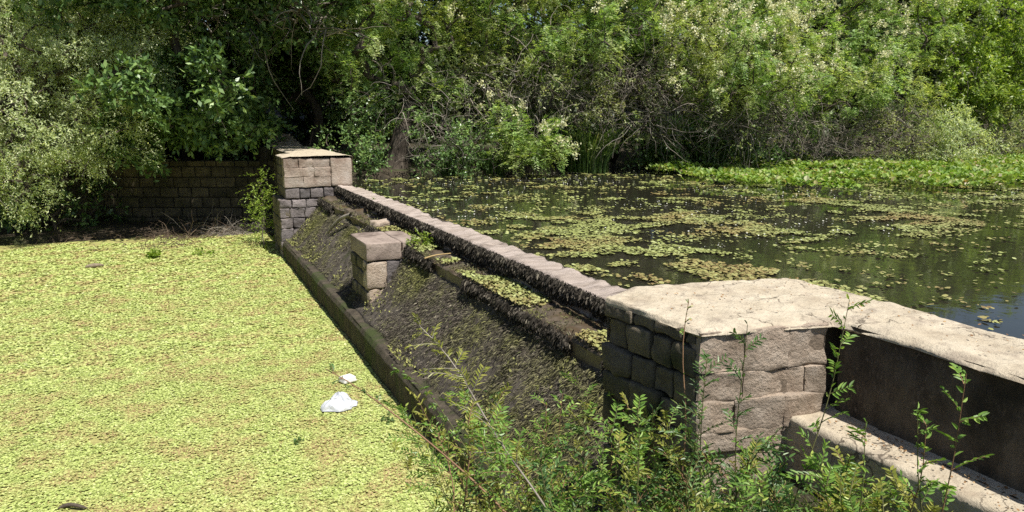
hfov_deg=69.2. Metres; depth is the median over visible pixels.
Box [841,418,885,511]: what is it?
weed shrub
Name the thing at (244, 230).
brushwood
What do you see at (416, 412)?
weed shrub
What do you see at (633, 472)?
weed shrub
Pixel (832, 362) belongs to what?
weed shrub
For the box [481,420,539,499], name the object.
weed shrub
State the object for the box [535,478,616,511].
weed shrub
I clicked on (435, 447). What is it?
weed shrub
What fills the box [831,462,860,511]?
weed shrub
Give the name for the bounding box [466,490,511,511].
weed shrub
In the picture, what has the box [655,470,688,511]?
weed shrub
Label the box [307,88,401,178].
shrub
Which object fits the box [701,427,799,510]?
weed shrub
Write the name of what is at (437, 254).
fallen stick
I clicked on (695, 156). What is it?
reed clump
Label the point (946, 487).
weed shrub
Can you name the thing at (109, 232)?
brushwood
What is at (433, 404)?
weed shrub
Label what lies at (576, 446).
weed shrub
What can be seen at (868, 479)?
weed shrub
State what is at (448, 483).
weed shrub
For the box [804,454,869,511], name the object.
weed shrub
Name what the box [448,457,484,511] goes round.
weed shrub
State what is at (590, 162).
reed clump
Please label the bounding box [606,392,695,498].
weed shrub
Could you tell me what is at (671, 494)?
weed shrub
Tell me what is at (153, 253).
weed clump
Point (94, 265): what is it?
driftwood
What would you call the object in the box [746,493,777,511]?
weed shrub
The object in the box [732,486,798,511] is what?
weed shrub
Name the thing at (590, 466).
weed shrub
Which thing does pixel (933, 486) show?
weed shrub
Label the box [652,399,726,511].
weed shrub
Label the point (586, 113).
thicket bush
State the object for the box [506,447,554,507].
weed shrub
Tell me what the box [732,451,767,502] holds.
weed shrub
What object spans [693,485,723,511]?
weed shrub
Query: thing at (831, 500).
weed shrub
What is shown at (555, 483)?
weed shrub
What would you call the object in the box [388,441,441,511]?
weed shrub
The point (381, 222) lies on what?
rubble stone
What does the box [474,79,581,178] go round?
shrub
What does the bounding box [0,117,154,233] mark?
shrub
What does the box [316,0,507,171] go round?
gnarled tree
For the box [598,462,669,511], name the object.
weed shrub
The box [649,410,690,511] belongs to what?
weed shrub
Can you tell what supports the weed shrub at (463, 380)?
on the ground at (264, 156)
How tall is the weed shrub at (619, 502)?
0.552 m
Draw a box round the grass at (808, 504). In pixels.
[727,486,888,511]
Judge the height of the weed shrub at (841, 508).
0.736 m
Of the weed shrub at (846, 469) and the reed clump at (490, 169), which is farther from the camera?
the reed clump at (490, 169)
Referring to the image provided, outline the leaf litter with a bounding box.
[659,277,1023,510]
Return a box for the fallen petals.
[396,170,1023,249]
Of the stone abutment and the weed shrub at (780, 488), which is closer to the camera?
the weed shrub at (780, 488)
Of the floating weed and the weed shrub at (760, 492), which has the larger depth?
the floating weed
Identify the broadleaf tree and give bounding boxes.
[0,0,297,185]
[217,0,396,146]
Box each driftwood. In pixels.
[58,503,87,508]
[85,263,103,267]
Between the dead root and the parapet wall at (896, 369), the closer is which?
the parapet wall at (896, 369)
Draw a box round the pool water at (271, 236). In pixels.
[267,232,275,243]
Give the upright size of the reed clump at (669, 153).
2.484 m
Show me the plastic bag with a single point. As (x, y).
(338, 401)
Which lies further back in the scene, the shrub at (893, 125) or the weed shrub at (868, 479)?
the shrub at (893, 125)
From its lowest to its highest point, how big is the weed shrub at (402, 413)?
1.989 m
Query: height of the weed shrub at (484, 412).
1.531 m
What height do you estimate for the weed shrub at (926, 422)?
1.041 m
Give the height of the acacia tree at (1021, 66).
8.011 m
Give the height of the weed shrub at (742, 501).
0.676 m
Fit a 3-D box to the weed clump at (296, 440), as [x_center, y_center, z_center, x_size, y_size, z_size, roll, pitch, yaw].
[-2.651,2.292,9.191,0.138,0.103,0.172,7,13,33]
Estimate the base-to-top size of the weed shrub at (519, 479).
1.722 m
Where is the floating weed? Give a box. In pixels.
[353,163,1023,329]
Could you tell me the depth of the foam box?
11.24 m
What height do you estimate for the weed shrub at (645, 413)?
0.433 m
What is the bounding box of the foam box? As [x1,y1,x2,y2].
[338,373,356,383]
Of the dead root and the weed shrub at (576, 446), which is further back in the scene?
the dead root
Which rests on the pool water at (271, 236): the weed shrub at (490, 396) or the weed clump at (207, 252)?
the weed clump at (207, 252)
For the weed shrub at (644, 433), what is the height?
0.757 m
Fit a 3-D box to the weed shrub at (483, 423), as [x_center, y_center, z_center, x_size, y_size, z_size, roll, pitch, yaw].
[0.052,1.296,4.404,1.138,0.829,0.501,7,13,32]
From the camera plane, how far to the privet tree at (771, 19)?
26.09 m
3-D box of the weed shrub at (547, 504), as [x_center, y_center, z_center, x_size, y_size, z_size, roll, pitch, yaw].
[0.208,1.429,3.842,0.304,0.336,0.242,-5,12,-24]
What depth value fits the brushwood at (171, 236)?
24.73 m
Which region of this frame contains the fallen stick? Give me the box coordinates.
[424,252,452,258]
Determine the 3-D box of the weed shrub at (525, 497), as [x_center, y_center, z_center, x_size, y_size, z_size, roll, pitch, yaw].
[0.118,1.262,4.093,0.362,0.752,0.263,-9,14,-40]
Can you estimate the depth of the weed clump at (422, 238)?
13.37 m
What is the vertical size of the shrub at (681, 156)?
3.432 m
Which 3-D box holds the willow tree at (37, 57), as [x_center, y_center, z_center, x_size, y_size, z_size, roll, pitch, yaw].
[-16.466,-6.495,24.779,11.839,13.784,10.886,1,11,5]
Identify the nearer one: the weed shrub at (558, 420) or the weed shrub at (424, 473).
the weed shrub at (558, 420)
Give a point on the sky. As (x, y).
(11, 0)
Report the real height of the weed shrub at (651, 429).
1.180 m
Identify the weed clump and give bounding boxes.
[145,248,161,258]
[192,247,218,254]
[293,436,303,444]
[380,411,395,424]
[406,228,437,248]
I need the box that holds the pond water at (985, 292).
[352,161,1023,338]
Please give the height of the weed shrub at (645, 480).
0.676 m
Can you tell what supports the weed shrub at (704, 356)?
on the ground at (264, 156)
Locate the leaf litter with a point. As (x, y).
(943, 467)
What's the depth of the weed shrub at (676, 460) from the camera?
4.12 m
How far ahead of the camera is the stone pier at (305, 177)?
21.30 m
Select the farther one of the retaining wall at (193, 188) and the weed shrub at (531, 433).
the retaining wall at (193, 188)
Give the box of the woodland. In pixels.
[0,0,1023,159]
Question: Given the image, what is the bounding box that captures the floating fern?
[0,230,480,511]
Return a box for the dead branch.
[154,0,384,136]
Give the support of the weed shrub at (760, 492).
on the ground at (264, 156)
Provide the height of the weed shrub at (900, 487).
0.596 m
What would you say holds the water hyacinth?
on the pond water at (985, 292)
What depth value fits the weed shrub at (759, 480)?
4.06 m
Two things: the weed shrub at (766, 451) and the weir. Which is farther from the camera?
the weir
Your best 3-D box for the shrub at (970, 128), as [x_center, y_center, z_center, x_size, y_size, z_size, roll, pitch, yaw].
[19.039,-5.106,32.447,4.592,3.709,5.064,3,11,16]
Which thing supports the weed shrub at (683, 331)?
on the ground at (264, 156)
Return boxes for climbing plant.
[236,165,278,248]
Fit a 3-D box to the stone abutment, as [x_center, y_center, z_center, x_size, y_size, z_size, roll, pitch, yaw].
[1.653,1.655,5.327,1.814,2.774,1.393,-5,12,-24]
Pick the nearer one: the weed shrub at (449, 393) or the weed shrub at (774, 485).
the weed shrub at (774, 485)
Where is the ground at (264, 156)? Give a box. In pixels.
[0,40,1023,511]
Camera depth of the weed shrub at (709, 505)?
3.17 m
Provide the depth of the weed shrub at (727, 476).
3.94 m
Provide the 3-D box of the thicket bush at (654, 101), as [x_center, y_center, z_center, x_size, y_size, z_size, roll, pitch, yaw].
[5.458,-6.110,27.023,7.355,6.177,5.924,2,11,11]
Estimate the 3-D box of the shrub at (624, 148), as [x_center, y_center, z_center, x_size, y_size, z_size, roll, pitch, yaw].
[1.714,-4.641,27.959,7.052,3.481,4.470,4,11,18]
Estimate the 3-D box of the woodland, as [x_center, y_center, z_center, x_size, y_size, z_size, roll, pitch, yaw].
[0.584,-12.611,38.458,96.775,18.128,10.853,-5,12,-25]
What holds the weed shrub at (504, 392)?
on the ground at (264, 156)
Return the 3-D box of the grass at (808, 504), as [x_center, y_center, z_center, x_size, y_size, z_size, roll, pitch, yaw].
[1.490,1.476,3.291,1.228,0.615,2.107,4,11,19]
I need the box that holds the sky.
[11,0,754,43]
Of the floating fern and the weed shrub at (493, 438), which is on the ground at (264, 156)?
the weed shrub at (493, 438)
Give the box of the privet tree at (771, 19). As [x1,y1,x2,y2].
[601,0,849,132]
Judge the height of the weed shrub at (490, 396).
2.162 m
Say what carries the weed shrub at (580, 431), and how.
on the ground at (264, 156)
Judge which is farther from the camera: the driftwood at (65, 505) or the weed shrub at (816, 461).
the driftwood at (65, 505)
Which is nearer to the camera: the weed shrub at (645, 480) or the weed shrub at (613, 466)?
the weed shrub at (645, 480)
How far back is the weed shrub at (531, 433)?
4.52 m
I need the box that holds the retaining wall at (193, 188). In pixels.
[7,160,274,220]
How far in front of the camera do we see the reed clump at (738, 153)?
32.31 m
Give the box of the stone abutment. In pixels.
[601,278,929,511]
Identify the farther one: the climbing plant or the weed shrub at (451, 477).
the climbing plant
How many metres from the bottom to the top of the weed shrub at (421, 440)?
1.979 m
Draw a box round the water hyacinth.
[624,149,1023,188]
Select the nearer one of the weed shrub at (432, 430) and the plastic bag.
the weed shrub at (432, 430)
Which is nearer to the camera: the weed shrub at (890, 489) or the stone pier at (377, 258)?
the weed shrub at (890, 489)
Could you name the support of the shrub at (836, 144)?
on the ground at (264, 156)
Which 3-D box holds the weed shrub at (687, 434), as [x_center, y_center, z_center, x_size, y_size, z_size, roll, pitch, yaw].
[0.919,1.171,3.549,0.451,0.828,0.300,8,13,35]
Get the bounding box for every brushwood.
[12,217,188,248]
[69,215,265,243]
[75,234,230,254]
[163,153,272,239]
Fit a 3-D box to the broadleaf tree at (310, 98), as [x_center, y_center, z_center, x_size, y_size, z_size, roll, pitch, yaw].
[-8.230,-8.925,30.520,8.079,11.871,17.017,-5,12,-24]
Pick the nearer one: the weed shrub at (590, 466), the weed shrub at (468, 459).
the weed shrub at (468, 459)
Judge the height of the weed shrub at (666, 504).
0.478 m
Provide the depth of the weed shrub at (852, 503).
3.14 m
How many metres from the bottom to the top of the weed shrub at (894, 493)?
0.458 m
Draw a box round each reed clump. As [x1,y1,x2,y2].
[425,140,484,175]
[473,142,513,173]
[531,124,592,163]
[551,115,642,173]
[630,106,711,165]
[670,112,749,165]
[711,127,771,159]
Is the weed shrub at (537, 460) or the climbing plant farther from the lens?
the climbing plant
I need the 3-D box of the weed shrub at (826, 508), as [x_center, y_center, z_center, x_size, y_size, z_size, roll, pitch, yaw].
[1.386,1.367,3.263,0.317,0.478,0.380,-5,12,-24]
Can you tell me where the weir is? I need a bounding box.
[283,185,626,511]
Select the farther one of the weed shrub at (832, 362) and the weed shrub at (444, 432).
the weed shrub at (444, 432)
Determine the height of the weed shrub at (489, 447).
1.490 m
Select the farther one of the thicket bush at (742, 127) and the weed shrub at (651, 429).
the thicket bush at (742, 127)
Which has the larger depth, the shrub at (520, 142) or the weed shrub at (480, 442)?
the shrub at (520, 142)
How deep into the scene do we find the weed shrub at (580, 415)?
4.82 m
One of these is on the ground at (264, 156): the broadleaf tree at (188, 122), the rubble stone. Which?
the broadleaf tree at (188, 122)
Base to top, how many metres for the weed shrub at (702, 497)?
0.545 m
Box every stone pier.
[272,146,352,256]
[350,231,420,304]
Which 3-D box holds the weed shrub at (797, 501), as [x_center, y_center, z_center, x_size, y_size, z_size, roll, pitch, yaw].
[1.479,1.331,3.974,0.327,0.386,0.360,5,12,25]
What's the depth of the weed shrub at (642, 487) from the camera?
4.61 m
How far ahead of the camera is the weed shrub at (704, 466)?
3.99 m
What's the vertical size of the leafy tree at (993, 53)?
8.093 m
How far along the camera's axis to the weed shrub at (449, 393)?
5.78 m
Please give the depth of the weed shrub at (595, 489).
3.60 m
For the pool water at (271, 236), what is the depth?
25.31 m
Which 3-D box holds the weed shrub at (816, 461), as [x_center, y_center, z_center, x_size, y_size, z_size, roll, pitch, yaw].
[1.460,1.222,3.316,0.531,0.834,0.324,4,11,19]
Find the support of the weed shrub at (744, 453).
on the ground at (264, 156)
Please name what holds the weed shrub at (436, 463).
on the ground at (264, 156)
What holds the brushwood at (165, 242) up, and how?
on the floating fern
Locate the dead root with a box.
[327,213,352,233]
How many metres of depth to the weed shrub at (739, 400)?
3.49 m
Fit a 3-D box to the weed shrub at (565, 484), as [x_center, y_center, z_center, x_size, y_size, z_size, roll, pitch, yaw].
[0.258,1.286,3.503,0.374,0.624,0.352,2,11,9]
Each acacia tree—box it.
[417,0,704,150]
[766,0,970,143]
[957,37,1023,142]
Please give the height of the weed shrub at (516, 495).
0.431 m
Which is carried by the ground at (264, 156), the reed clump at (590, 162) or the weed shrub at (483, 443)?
the weed shrub at (483, 443)
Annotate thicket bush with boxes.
[427,16,656,158]
[566,2,764,171]
[661,68,850,168]
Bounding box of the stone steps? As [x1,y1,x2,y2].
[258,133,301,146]
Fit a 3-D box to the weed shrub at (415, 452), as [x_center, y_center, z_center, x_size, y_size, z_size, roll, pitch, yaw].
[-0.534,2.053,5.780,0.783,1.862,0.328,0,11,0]
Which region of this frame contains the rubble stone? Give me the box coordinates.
[370,218,394,228]
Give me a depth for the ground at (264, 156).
27.01 m
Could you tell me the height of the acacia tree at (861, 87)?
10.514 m
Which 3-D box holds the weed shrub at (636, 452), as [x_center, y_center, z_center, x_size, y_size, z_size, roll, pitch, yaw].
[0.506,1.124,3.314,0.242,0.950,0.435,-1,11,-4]
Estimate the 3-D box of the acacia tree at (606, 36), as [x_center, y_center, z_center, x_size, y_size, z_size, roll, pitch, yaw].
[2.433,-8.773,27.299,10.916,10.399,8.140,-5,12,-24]
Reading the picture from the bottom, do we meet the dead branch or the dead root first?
the dead root
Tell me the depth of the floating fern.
10.90 m
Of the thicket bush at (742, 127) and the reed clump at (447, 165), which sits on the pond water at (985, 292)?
the reed clump at (447, 165)
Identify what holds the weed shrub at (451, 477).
on the ground at (264, 156)
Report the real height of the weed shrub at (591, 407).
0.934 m
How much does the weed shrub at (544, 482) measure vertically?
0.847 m
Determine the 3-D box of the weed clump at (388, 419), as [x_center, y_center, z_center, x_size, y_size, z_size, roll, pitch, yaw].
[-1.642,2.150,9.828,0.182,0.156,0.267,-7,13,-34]
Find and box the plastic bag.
[320,391,357,411]
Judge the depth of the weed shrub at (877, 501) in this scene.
3.27 m
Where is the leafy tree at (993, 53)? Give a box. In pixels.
[875,0,1023,141]
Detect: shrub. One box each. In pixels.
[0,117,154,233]
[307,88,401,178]
[324,363,505,511]
[380,400,462,511]
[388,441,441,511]
[391,364,498,511]
[392,102,504,178]
[394,403,443,511]
[401,410,459,507]
[405,312,547,510]
[405,387,500,511]
[408,406,450,508]
[410,390,467,508]
[412,415,457,506]
[413,418,485,511]
[430,423,588,511]
[430,425,494,511]
[438,389,594,511]
[440,425,494,505]
[442,400,491,511]
[442,408,493,511]
[445,391,519,511]
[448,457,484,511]
[458,86,655,168]
[464,414,538,500]
[464,421,522,503]
[465,429,491,508]
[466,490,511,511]
[470,404,520,511]
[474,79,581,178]
[474,421,506,511]
[474,477,554,511]
[479,390,523,505]
[480,448,517,511]
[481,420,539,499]
[492,382,539,507]
[496,447,537,507]
[499,415,565,511]
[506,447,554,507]
[518,447,585,511]
[518,452,584,511]
[521,392,566,509]
[522,461,565,511]
[532,390,581,510]
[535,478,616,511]
[538,464,606,511]
[539,395,586,497]
[539,498,575,511]
[547,400,607,502]
[547,464,595,511]
[553,418,603,511]
[560,371,632,511]
[570,459,601,511]
[572,446,624,511]
[583,404,646,511]
[590,418,631,502]
[596,393,646,511]
[597,431,651,511]
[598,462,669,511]
[600,495,634,511]
[601,426,698,511]
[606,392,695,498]
[611,435,682,511]
[620,392,738,478]
[621,415,677,511]
[630,499,678,511]
[634,99,836,168]
[636,401,672,511]
[639,478,685,511]
[649,407,693,510]
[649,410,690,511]
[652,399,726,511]
[652,479,741,511]
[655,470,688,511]
[660,424,744,511]
[664,441,715,511]
[676,350,734,508]
[679,299,691,511]
[689,486,729,511]
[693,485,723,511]
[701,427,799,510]
[703,462,748,509]
[708,469,756,511]
[714,435,777,507]
[719,441,763,511]
[720,465,802,511]
[721,320,765,511]
[728,457,783,507]
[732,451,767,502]
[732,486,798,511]
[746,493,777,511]
[750,439,797,511]
[757,465,803,511]
[761,463,819,511]
[767,92,875,167]
[780,438,858,511]
[781,294,874,508]
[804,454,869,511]
[812,489,842,511]
[819,462,880,511]
[821,445,874,510]
[823,88,947,163]
[823,504,835,511]
[826,477,888,511]
[829,461,890,511]
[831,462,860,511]
[837,495,866,511]
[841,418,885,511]
[848,475,917,511]
[866,480,908,511]
[883,96,1018,164]
[883,465,952,511]
[896,402,940,511]
[898,413,945,511]
[936,363,994,511]
[949,101,1023,157]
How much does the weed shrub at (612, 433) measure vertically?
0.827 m
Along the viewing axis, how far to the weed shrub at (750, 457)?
3.93 m
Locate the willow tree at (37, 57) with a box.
[0,0,207,239]
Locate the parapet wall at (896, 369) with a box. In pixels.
[785,312,1023,511]
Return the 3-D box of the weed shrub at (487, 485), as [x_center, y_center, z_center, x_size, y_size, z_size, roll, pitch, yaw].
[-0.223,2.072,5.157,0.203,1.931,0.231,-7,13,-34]
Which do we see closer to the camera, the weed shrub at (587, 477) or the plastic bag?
the weed shrub at (587, 477)
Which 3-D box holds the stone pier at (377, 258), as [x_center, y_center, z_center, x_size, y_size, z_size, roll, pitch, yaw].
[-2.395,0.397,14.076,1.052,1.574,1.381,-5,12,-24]
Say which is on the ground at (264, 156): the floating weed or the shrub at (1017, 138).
the shrub at (1017, 138)
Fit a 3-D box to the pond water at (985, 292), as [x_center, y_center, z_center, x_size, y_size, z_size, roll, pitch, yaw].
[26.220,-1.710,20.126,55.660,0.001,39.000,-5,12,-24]
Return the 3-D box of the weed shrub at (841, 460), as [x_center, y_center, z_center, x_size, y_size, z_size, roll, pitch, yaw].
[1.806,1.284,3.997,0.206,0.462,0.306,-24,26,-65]
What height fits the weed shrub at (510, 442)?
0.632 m

